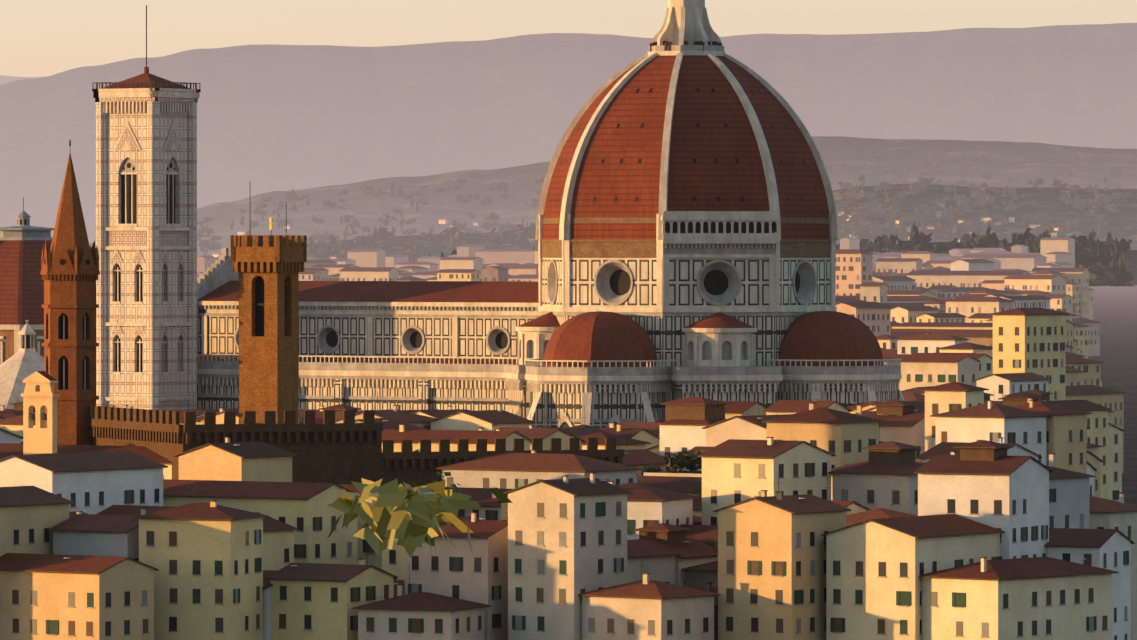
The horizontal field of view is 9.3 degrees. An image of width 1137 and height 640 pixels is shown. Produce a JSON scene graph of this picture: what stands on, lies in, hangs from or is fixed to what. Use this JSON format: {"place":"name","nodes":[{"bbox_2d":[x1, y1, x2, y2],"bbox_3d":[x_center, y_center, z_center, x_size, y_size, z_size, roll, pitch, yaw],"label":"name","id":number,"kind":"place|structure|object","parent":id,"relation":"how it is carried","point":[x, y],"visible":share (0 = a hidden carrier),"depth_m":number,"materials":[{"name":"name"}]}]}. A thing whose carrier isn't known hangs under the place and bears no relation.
{"place":"outdoors","nodes":[
{"label":"outdoors","id":0,"kind":"place"},
{"bbox_2d":[0,75,47,84],"bbox_3d":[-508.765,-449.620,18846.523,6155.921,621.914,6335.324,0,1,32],"label":"mountain","id":1,"kind":"structure","parent":0,"point":[4,79],"depth_m":19982.69,"materials":[{"name":"grey"}]},
{"bbox_2d":[327,478,511,557],"bbox_3d":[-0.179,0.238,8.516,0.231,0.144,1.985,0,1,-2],"label":"leaves","id":2,"kind":"object","parent":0,"point":[414,521],"visible":1,"depth_m":7.86,"materials":[{"name":"green plant"}]},
{"bbox_2d":[0,23,1136,242],"bbox_3d":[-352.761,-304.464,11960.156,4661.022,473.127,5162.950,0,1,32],"label":"mountain","id":3,"kind":"structure","parent":0,"point":[284,117],"depth_m":12216.51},
{"bbox_2d":[0,0,1136,76],"label":"sky","id":4,"kind":"structure","parent":0,"point":[39,38],"materials":[{"name":"beige"}]},
{"bbox_2d":[89,136,1136,258],"bbox_3d":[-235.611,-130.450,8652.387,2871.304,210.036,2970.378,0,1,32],"label":"hills","id":5,"kind":"structure","parent":0,"point":[475,201],"depth_m":8881.83,"materials":[{"name":"beige"}]},
{"bbox_2d":[216,174,1136,261],"bbox_3d":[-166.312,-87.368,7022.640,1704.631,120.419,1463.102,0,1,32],"label":"fiesole hills","id":6,"kind":"structure","parent":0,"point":[945,213],"depth_m":7053.40,"materials":[{"name":"beige"}]},
{"bbox_2d":[339,222,1136,285],"bbox_3d":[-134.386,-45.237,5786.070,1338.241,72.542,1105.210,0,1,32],"label":"trees","id":7,"kind":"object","parent":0,"point":[1109,261],"depth_m":5808.59,"materials":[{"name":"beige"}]},
{"bbox_2d":[1088,285,1136,501],"bbox_3d":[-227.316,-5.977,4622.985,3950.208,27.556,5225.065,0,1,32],"label":"rising ground","id":8,"kind":"structure","parent":0,"point":[1115,310],"depth_m":2729.20,"materials":[{"name":"grey"}]},
{"label":"ground","id":9,"kind":"structure","parent":0,"visible":0},
{"bbox_2d":[0,320,43,408],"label":"baptistery","id":10,"kind":"structure","parent":9,"relation":"on","point":[21,365],"depth_m":1369.05,"materials":[{"name":"stone"}]},
{"bbox_2d":[0,197,53,364],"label":"domed chapel","id":11,"kind":"structure","parent":9,"relation":"on","point":[22,242],"depth_m":1648.84,"materials":[{"name":"tile"}]},
{"bbox_2d":[21,371,59,454],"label":"bell gable","id":12,"kind":"structure","parent":9,"relation":"on","point":[38,394],"depth_m":956.38,"materials":[{"name":"paint"}]},
{"bbox_2d":[40,141,99,444],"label":"badia tower","id":13,"kind":"structure","parent":9,"relation":"on","point":[69,272],"depth_m":998.61,"materials":[{"name":"brick"}]},
{"bbox_2d":[92,5,200,409],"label":"campanile","id":14,"kind":"structure","parent":9,"relation":"on","point":[146,229],"depth_m":1323.72,"materials":[{"name":"stone"}]},
{"bbox_2d":[88,203,623,485],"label":"crenellated palace","id":15,"kind":"structure","parent":9,"relation":"on","point":[269,268],"depth_m":981.23,"materials":[{"name":"stone"}]},
{"bbox_2d":[0,382,988,564],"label":"buildings","id":16,"kind":"structure","parent":9,"relation":"on","point":[308,512],"depth_m":953.80,"materials":[{"name":"yellow paint"}]},
{"bbox_2d":[197,0,904,427],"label":"cathedral","id":17,"kind":"structure","parent":9,"relation":"on","point":[687,228],"depth_m":1281.66,"materials":[{"name":"stone"}]},
{"bbox_2d":[0,386,1136,639],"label":"town","id":18,"kind":"object","parent":9,"relation":"on","point":[1010,516],"visible":0.77,"depth_m":867.34,"materials":[{"name":"white paint"}]},
{"bbox_2d":[197,237,1126,472],"bbox_3d":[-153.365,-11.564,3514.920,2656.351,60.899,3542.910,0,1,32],"label":"town","id":19,"kind":"object","parent":9,"relation":"on","point":[1017,318],"visible":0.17,"depth_m":2640.20,"materials":[{"name":"yellow paint"}]},
{"bbox_2d":[429,319,895,516],"bbox_3d":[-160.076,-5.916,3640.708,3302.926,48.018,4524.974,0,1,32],"label":"trees","id":20,"kind":"object","parent":9,"relation":"on","point":[677,461],"depth_m":1051.33,"materials":[{"name":"green plant"}]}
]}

